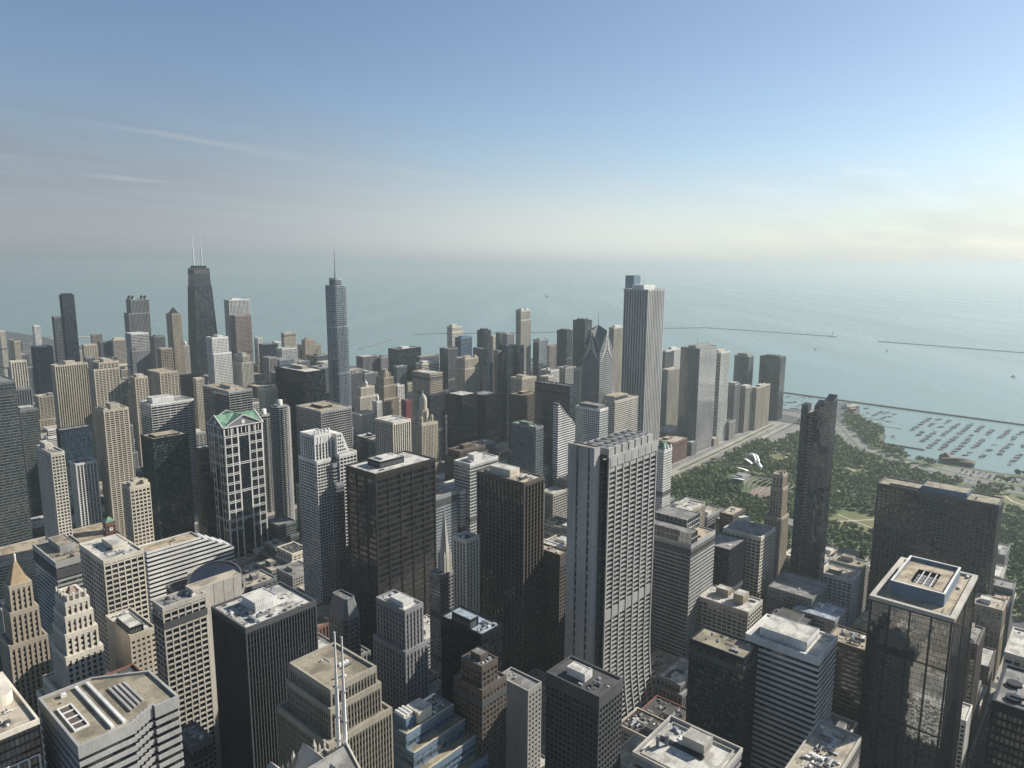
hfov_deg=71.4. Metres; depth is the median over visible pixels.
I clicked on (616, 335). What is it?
apartment tower
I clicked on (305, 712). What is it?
stone tower
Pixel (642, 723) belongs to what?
city block
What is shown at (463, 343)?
glass tower
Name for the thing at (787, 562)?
city block
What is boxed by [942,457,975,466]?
club house
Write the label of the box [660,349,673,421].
apartment tower
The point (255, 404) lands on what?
city block
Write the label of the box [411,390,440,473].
dome tower
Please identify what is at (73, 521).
city block
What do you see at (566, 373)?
city block
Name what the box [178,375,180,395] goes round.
city block
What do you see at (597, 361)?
chevron tower
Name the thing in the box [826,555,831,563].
city block
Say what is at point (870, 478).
park woodland
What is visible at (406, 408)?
office block
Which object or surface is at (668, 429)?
city block
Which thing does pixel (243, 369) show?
stone tower
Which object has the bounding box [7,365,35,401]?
city block
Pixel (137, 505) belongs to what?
stone tower
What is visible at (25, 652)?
pyramid tower
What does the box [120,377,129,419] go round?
city block
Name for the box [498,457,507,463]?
city block
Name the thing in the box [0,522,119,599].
warehouse block
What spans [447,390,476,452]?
office tower
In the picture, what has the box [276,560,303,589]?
city block
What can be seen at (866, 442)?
shore lawn
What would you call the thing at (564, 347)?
apartment tower
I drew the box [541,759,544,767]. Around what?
city block
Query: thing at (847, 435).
road median
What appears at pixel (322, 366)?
city block
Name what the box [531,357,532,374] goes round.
city block
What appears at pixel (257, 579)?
city block
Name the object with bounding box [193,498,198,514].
city block
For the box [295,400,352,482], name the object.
office tower
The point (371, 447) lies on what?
city block
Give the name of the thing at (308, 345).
apartment block
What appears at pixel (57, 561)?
office block
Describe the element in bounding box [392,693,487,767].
office block
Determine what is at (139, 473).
city block
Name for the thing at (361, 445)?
city block
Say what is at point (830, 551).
city block
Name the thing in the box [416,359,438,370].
office block
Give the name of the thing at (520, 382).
stone tower
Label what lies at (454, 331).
apartment tower
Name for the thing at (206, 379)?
city block
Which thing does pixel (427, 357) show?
office block
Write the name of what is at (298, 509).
city block
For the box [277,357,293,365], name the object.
city block
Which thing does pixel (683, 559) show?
office tower
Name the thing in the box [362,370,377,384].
city block
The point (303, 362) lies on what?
city block
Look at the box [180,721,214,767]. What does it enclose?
office block
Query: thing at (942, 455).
domed house
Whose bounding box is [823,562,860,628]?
city block
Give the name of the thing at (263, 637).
office tower
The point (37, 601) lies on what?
city block
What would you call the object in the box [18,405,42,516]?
apartment tower
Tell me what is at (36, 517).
city block
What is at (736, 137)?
sky
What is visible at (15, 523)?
glass tower
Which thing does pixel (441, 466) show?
city block
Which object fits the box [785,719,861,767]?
stone block
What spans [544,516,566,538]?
city block
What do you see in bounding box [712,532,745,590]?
office block
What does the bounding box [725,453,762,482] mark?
band shell
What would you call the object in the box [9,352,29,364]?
city block
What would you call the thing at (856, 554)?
chapel block
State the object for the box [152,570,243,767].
office tower
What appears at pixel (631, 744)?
stone block
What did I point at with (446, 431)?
city block
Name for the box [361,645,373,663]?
city block
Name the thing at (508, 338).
apartment tower
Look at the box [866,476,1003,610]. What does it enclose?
office tower
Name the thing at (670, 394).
apartment tower
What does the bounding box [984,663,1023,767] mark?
office block
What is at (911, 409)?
breakwater
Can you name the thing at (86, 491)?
office block
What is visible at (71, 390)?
apartment tower
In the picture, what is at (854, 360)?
lake water
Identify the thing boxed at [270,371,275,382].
city block
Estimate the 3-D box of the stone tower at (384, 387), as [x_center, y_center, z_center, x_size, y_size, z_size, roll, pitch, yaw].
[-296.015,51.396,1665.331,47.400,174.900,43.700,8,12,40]
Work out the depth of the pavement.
671.64 m
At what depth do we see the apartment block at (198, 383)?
1491.32 m
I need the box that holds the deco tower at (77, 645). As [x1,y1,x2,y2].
[36,584,109,767]
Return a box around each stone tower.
[121,468,154,545]
[166,307,185,374]
[232,352,253,386]
[277,642,393,767]
[354,380,378,411]
[373,589,428,717]
[374,369,398,416]
[454,355,479,391]
[510,374,535,392]
[516,308,531,374]
[655,441,671,509]
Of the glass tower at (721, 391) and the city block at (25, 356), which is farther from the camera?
the city block at (25, 356)
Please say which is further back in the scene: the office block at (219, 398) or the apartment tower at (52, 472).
the office block at (219, 398)
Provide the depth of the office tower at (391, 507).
746.33 m
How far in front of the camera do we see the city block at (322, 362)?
1949.69 m
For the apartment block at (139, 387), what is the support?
on the ground at (50, 341)
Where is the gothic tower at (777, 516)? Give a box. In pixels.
[764,470,788,581]
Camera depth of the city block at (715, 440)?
1662.28 m
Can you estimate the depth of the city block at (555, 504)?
1089.41 m
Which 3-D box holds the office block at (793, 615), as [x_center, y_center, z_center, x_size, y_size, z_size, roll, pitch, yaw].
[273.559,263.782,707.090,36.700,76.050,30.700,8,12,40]
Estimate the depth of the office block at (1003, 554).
931.80 m
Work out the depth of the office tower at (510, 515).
639.33 m
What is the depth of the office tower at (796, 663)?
492.47 m
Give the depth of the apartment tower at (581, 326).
2010.27 m
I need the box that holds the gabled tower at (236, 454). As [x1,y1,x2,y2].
[206,409,268,557]
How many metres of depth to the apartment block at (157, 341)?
1939.04 m
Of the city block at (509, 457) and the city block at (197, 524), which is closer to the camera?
the city block at (197, 524)
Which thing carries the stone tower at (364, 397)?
on the ground at (50, 341)
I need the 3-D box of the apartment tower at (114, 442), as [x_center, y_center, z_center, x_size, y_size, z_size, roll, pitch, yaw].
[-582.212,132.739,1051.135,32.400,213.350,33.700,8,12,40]
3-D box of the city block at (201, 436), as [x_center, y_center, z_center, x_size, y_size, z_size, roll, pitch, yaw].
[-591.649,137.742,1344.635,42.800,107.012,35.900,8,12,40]
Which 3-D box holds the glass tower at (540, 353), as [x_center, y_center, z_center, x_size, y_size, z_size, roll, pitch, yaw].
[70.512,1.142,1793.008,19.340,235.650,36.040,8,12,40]
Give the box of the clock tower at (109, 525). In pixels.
[102,516,115,536]
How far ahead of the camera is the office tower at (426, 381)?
1466.61 m
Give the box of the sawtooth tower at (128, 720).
[38,670,183,767]
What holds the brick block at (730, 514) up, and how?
on the ground at (50, 341)
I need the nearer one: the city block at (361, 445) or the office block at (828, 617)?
the office block at (828, 617)
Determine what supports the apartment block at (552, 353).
on the ground at (50, 341)
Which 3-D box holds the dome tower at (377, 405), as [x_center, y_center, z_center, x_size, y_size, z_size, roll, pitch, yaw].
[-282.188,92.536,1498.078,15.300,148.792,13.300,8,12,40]
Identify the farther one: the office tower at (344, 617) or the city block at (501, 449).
the city block at (501, 449)
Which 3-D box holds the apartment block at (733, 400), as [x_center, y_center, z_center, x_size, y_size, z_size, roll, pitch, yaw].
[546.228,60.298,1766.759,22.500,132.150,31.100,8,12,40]
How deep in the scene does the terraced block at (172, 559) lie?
673.39 m
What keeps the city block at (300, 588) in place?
on the ground at (50, 341)
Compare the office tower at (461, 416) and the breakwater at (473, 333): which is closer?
the office tower at (461, 416)
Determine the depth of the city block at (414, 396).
1467.27 m
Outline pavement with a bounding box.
[0,374,1003,767]
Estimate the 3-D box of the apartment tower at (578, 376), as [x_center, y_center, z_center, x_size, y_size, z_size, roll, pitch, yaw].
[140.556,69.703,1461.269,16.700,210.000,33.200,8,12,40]
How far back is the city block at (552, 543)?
938.26 m
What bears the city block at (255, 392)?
on the ground at (50, 341)
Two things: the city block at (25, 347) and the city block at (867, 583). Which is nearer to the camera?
the city block at (867, 583)
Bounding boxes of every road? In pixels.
[671,421,790,480]
[782,411,1023,494]
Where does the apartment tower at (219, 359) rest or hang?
on the ground at (50, 341)
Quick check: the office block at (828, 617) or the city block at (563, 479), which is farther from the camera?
the city block at (563, 479)
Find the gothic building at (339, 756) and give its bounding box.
[267,632,360,767]
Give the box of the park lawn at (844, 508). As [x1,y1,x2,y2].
[671,424,1023,618]
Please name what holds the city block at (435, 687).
on the ground at (50, 341)
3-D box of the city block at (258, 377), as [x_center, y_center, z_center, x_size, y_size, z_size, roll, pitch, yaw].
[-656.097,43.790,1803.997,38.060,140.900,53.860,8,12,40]
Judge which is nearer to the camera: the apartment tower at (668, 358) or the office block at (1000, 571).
the office block at (1000, 571)
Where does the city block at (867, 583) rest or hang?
on the ground at (50, 341)
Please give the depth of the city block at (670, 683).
651.33 m
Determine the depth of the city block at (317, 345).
2552.59 m
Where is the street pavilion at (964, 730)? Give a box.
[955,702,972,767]
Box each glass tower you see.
[0,375,32,546]
[51,316,64,363]
[59,293,79,361]
[325,250,353,448]
[388,346,420,381]
[393,365,407,398]
[440,605,501,703]
[455,335,471,356]
[473,347,486,390]
[477,328,490,361]
[483,362,492,391]
[493,350,501,441]
[511,420,543,475]
[512,344,523,375]
[533,338,547,380]
[575,401,607,442]
[625,275,640,288]
[686,626,757,767]
[712,348,729,441]
[857,555,977,767]
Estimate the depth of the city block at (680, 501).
1035.28 m
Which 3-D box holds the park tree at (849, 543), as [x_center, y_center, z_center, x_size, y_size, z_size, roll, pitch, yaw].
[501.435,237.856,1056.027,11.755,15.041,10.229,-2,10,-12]
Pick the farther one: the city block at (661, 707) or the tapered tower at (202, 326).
the tapered tower at (202, 326)
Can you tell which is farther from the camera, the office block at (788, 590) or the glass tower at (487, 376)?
the glass tower at (487, 376)
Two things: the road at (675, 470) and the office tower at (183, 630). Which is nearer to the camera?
the office tower at (183, 630)
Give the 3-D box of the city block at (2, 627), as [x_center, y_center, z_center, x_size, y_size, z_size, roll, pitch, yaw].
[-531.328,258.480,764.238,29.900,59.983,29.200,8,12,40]
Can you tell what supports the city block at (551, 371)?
on the ground at (50, 341)
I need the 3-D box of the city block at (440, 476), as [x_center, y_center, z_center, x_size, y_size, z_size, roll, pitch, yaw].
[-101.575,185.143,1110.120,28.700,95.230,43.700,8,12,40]
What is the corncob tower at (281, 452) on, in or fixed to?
on the ground at (50, 341)
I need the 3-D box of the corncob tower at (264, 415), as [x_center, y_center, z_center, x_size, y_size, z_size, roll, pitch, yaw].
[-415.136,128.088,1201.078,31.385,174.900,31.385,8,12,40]
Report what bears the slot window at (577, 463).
in the bank tower at (611, 489)
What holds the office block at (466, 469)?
on the ground at (50, 341)
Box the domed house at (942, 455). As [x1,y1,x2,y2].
[938,452,952,460]
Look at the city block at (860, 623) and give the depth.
748.37 m
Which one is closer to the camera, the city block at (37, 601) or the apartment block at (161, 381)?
the city block at (37, 601)
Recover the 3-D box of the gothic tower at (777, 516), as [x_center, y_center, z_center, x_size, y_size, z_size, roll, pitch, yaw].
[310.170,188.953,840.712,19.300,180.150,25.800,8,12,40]
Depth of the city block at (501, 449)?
1341.24 m
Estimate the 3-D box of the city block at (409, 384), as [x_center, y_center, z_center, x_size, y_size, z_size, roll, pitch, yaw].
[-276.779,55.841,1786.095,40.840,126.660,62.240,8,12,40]
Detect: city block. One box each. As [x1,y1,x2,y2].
[0,599,4,651]
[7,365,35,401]
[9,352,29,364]
[20,341,32,365]
[30,514,42,520]
[31,518,44,538]
[34,392,56,430]
[34,599,41,624]
[43,425,57,446]
[71,515,75,528]
[79,349,82,361]
[98,356,116,359]
[99,481,102,493]
[100,494,103,504]
[101,505,104,519]
[119,366,128,377]
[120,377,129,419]
[127,382,133,433]
[130,424,138,467]
[134,466,143,477]
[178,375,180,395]
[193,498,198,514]
[194,514,199,532]
[196,428,206,445]
[202,374,208,384]
[234,554,256,565]
[239,560,260,574]
[242,569,276,593]
[247,381,275,398]
[252,546,263,559]
[253,398,259,412]
[254,363,259,372]
[254,372,263,383]
[257,558,284,576]
[260,538,287,560]
[268,515,299,541]
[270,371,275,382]
[276,541,302,564]
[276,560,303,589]
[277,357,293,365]
[288,539,301,544]
[296,483,301,539]
[297,343,320,357]
[297,358,309,366]
[297,584,304,593]
[300,348,317,358]
[306,353,327,365]
[309,364,329,400]
[316,360,327,364]
[317,602,330,637]
[318,633,329,648]
[349,367,364,370]
[349,369,362,411]
[355,432,374,461]
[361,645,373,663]
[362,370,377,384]
[367,437,375,457]
[378,355,387,375]
[393,381,411,391]
[395,383,404,415]
[406,391,421,421]
[423,614,430,668]
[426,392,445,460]
[428,668,435,683]
[429,679,441,696]
[436,472,444,481]
[440,461,444,472]
[443,389,454,413]
[445,414,447,453]
[472,439,494,454]
[495,441,508,458]
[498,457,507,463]
[508,449,510,464]
[527,668,545,741]
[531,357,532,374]
[540,367,558,381]
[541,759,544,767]
[543,463,552,488]
[544,486,566,519]
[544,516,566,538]
[544,539,563,548]
[547,533,566,549]
[556,365,575,383]
[558,473,567,487]
[562,523,566,533]
[621,707,664,744]
[641,695,685,721]
[650,649,676,692]
[654,655,688,707]
[659,424,676,436]
[659,434,686,463]
[670,496,674,504]
[670,497,704,506]
[687,439,696,455]
[704,505,722,529]
[712,436,718,445]
[715,516,719,533]
[725,418,735,439]
[785,549,826,571]
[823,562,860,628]
[825,545,837,556]
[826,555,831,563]
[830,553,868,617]
[830,712,857,733]
[853,610,868,632]
[865,560,869,609]
[971,680,981,743]
[972,592,1006,680]
[976,684,987,730]
[979,646,995,705]
[992,577,1015,644]
[994,591,1011,664]
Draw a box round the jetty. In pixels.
[884,443,924,449]
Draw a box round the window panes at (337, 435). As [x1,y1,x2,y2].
[337,435,345,451]
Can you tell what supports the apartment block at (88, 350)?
on the ground at (50, 341)
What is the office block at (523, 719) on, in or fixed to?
on the ground at (50, 341)
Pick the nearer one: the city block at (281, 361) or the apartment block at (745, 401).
the apartment block at (745, 401)
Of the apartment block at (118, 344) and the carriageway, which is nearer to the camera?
the carriageway
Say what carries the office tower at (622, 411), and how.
on the ground at (50, 341)
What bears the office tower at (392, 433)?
on the ground at (50, 341)
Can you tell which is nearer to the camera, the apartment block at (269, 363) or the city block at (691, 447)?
the city block at (691, 447)
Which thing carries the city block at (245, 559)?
on the ground at (50, 341)
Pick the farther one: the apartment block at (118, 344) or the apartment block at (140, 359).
the apartment block at (118, 344)
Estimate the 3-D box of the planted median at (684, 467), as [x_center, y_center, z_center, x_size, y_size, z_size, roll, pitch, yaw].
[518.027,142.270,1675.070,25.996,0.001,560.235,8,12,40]
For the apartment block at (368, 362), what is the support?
on the ground at (50, 341)
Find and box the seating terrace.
[750,486,770,499]
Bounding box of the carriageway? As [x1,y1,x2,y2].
[671,421,786,476]
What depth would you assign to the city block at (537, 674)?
625.11 m
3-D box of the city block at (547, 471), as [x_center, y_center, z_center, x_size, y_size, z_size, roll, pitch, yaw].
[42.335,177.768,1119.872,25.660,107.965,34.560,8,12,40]
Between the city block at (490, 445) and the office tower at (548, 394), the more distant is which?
the city block at (490, 445)
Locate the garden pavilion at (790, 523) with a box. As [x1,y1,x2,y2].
[788,518,792,528]
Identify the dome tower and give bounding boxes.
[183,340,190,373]
[372,396,381,417]
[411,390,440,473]
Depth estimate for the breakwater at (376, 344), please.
3737.59 m
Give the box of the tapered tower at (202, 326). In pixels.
[188,240,216,376]
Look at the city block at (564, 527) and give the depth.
991.22 m
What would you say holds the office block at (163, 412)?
on the ground at (50, 341)
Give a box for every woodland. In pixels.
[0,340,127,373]
[670,409,1023,616]
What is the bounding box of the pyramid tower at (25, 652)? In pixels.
[0,554,51,767]
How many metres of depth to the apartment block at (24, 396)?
1255.41 m
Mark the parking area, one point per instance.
(790, 429)
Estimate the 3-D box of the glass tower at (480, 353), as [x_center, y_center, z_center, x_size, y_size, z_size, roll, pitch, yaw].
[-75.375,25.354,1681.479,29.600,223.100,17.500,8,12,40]
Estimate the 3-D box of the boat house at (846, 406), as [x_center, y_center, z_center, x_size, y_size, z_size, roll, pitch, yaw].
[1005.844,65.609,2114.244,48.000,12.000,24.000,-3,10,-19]
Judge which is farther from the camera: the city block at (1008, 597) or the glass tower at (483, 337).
the glass tower at (483, 337)
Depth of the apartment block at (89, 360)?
1690.94 m
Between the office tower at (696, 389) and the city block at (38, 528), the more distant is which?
the office tower at (696, 389)
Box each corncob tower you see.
[258,409,274,511]
[269,399,294,519]
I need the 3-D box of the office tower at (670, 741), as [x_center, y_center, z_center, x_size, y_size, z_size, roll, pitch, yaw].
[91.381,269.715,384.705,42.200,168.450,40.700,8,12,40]
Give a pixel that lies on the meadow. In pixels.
(855, 515)
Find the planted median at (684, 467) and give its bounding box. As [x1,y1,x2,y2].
[678,424,773,470]
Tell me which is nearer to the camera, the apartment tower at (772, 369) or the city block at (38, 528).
the city block at (38, 528)
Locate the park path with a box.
[724,439,1023,527]
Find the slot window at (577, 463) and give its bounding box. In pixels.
[573,463,589,657]
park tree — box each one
[846,540,852,545]
[848,522,856,528]
[863,549,868,555]
[1012,563,1019,569]
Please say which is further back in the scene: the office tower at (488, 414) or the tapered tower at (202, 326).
the tapered tower at (202, 326)
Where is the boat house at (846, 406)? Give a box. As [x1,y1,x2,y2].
[841,404,859,408]
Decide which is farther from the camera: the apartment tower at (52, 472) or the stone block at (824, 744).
the apartment tower at (52, 472)
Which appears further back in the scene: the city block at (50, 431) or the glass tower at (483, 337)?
the glass tower at (483, 337)
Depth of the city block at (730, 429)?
1719.14 m
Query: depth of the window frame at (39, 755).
295.14 m
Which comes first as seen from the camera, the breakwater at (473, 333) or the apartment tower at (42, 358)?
the apartment tower at (42, 358)
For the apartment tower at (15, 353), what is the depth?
2191.59 m
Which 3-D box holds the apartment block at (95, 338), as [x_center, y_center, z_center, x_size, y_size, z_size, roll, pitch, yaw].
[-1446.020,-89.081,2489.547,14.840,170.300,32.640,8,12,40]
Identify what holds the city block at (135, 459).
on the ground at (50, 341)
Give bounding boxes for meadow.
[767,451,874,531]
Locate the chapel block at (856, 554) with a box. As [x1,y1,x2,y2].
[837,547,867,559]
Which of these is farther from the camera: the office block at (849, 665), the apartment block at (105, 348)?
the apartment block at (105, 348)
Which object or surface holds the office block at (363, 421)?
on the ground at (50, 341)
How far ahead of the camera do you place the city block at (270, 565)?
889.75 m
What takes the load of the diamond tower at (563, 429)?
on the ground at (50, 341)
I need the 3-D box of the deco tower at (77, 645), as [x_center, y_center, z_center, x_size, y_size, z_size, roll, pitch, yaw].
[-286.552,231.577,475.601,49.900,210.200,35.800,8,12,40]
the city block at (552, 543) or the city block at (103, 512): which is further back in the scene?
the city block at (103, 512)
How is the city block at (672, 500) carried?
on the ground at (50, 341)
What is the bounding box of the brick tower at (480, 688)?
[454,646,506,767]
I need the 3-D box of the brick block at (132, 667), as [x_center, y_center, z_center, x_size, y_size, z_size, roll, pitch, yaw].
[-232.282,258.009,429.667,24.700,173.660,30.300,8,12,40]
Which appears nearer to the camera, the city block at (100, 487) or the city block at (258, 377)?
the city block at (100, 487)
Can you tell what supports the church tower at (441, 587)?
on the ground at (50, 341)
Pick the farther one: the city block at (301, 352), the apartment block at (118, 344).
the city block at (301, 352)
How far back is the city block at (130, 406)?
1729.60 m
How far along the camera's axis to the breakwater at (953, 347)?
3747.07 m
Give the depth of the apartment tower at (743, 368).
1918.75 m
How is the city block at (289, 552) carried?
on the ground at (50, 341)
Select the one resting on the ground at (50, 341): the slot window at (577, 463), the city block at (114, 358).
the city block at (114, 358)
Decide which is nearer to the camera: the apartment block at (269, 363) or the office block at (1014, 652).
the office block at (1014, 652)
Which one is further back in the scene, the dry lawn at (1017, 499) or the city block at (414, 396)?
the city block at (414, 396)
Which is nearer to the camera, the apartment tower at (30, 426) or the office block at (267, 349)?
the apartment tower at (30, 426)
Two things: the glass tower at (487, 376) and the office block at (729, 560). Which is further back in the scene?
the glass tower at (487, 376)
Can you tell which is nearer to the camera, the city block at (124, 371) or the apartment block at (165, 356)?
the apartment block at (165, 356)
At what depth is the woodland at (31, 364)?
2976.29 m
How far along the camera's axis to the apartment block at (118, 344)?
2293.86 m
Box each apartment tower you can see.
[0,330,8,376]
[8,339,21,360]
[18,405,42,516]
[30,345,53,393]
[32,325,41,345]
[35,440,72,540]
[50,360,92,427]
[87,358,121,481]
[95,401,133,537]
[206,334,232,383]
[258,385,277,412]
[447,324,462,346]
[491,335,495,362]
[495,332,504,349]
[503,333,513,344]
[556,328,572,366]
[572,318,591,366]
[573,366,581,404]
[609,325,622,392]
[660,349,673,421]
[660,366,679,426]
[665,346,680,366]
[733,352,753,385]
[758,354,785,419]
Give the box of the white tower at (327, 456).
[298,428,356,604]
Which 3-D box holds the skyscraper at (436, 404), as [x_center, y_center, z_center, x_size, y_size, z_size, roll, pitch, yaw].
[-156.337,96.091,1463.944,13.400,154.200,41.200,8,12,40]
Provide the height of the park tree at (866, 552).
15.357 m
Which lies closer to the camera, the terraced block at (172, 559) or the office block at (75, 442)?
the terraced block at (172, 559)
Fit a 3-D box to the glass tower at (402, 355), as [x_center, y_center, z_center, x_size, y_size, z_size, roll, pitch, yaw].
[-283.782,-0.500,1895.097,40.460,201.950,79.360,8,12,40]
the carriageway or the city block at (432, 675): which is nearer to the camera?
the city block at (432, 675)
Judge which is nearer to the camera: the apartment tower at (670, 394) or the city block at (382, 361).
the apartment tower at (670, 394)
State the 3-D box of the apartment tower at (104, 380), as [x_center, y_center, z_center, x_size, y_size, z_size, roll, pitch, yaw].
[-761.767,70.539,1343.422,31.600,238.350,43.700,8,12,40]
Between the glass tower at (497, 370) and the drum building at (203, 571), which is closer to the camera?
the drum building at (203, 571)
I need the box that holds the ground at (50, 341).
[0,331,1023,755]
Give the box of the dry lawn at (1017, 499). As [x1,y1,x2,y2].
[993,492,1023,512]
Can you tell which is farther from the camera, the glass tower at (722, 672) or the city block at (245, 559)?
the city block at (245, 559)
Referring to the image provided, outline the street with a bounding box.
[720,461,1023,767]
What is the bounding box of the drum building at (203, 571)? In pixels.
[166,560,244,594]
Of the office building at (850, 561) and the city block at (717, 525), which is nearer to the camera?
the office building at (850, 561)
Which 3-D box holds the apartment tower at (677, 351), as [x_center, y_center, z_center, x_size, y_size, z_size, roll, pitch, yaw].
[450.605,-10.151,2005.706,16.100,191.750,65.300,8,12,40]
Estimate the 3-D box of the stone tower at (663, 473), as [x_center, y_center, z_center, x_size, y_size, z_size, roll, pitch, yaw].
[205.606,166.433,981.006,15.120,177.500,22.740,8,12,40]
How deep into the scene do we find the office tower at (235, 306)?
2262.06 m
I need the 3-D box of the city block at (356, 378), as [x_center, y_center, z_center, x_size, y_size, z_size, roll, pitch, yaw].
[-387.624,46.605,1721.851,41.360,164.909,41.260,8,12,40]
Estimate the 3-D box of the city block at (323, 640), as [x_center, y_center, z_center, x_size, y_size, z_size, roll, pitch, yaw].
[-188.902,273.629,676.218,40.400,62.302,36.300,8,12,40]
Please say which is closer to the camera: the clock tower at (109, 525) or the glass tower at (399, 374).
the clock tower at (109, 525)
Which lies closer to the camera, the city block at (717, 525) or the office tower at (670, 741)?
the office tower at (670, 741)
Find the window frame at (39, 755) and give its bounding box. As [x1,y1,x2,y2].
[6,753,41,767]
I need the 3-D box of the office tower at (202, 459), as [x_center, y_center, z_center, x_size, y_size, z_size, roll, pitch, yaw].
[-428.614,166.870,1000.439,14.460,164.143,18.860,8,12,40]
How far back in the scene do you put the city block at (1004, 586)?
778.85 m
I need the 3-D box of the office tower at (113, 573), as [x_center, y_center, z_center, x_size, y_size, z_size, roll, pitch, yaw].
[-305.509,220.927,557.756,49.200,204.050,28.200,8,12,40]
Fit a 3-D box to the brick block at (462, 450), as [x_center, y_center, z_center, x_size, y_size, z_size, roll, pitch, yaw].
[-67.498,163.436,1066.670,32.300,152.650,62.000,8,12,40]
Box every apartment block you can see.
[8,360,28,387]
[16,387,33,405]
[81,343,97,361]
[84,356,94,367]
[90,334,102,357]
[98,341,111,357]
[111,337,126,366]
[125,332,149,381]
[129,346,151,385]
[129,373,148,466]
[147,368,179,395]
[150,334,165,368]
[157,347,173,369]
[180,374,195,424]
[193,377,205,429]
[254,337,261,362]
[262,356,276,381]
[272,341,280,347]
[281,331,296,352]
[301,337,315,359]
[356,354,377,371]
[540,374,553,381]
[548,344,556,368]
[727,381,740,434]
[738,384,751,432]
[750,383,769,429]
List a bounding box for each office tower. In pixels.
[0,672,43,767]
[79,533,149,671]
[124,295,151,365]
[140,429,194,540]
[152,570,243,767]
[194,444,210,534]
[211,581,317,767]
[224,298,249,351]
[229,314,253,368]
[275,363,325,496]
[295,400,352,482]
[328,589,360,655]
[346,450,436,660]
[374,415,411,455]
[412,369,442,395]
[436,484,457,567]
[439,346,457,389]
[439,479,465,532]
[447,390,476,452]
[477,390,499,443]
[477,462,544,673]
[502,344,512,441]
[534,380,576,482]
[602,392,637,434]
[621,284,664,445]
[632,715,742,767]
[650,505,714,658]
[677,339,716,452]
[745,613,837,767]
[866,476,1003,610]
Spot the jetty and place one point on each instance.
(907, 446)
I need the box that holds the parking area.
[764,424,1023,484]
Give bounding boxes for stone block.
[620,734,644,767]
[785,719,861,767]
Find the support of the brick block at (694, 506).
on the ground at (50, 341)
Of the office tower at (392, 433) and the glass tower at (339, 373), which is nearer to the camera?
the office tower at (392, 433)
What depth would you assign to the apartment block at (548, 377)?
1588.87 m
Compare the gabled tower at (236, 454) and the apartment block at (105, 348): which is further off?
the apartment block at (105, 348)
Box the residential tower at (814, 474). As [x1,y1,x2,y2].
[790,394,837,580]
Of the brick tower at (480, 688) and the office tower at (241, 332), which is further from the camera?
the office tower at (241, 332)
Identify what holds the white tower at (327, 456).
on the ground at (50, 341)
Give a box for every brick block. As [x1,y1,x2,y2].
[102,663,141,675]
[444,442,488,480]
[675,499,704,526]
[719,505,744,532]
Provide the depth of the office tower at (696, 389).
1592.41 m
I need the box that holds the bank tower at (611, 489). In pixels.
[564,429,657,719]
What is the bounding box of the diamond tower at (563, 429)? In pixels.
[552,402,574,485]
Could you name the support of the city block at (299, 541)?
on the ground at (50, 341)
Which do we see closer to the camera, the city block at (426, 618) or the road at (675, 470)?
the city block at (426, 618)
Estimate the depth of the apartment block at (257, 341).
2326.89 m
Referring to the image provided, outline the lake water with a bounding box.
[0,272,1023,474]
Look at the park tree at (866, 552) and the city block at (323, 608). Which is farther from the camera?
the park tree at (866, 552)
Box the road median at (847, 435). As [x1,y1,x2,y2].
[782,412,1022,491]
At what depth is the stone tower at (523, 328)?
1735.02 m
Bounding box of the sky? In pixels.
[0,0,1023,276]
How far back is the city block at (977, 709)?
627.15 m
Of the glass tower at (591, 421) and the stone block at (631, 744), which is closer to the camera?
the stone block at (631, 744)
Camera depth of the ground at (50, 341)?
2018.51 m
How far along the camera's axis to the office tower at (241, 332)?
1978.05 m
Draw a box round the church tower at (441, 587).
[429,509,453,679]
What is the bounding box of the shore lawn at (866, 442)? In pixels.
[843,412,1023,487]
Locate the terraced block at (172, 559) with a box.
[139,531,234,624]
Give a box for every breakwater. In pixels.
[359,338,394,348]
[412,332,543,334]
[664,327,825,335]
[784,392,1023,425]
[878,341,1023,352]
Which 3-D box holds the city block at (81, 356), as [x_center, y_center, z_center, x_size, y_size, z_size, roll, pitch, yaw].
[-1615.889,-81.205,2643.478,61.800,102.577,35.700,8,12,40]
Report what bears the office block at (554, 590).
on the ground at (50, 341)
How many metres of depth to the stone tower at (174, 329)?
2039.42 m
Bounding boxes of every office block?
[32,534,82,671]
[56,424,94,514]
[69,457,101,527]
[105,607,157,676]
[140,394,197,498]
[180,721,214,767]
[199,472,217,538]
[203,382,252,443]
[259,343,277,372]
[276,346,296,363]
[352,410,375,433]
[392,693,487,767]
[401,399,411,421]
[416,354,438,362]
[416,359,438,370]
[453,530,479,612]
[454,451,497,533]
[502,667,541,767]
[509,390,534,449]
[542,543,565,672]
[545,655,622,767]
[697,584,762,639]
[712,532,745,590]
[723,515,775,616]
[767,571,828,613]
[769,606,813,626]
[793,600,846,632]
[829,624,866,730]
[963,622,985,764]
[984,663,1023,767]
[995,564,1005,578]
[996,543,1009,574]
[1002,626,1023,669]
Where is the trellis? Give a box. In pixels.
[744,477,794,498]
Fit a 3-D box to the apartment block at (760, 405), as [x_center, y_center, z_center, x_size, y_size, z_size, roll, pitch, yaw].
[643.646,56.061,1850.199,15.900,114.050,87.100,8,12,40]
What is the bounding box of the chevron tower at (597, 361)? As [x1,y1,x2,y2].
[581,314,612,403]

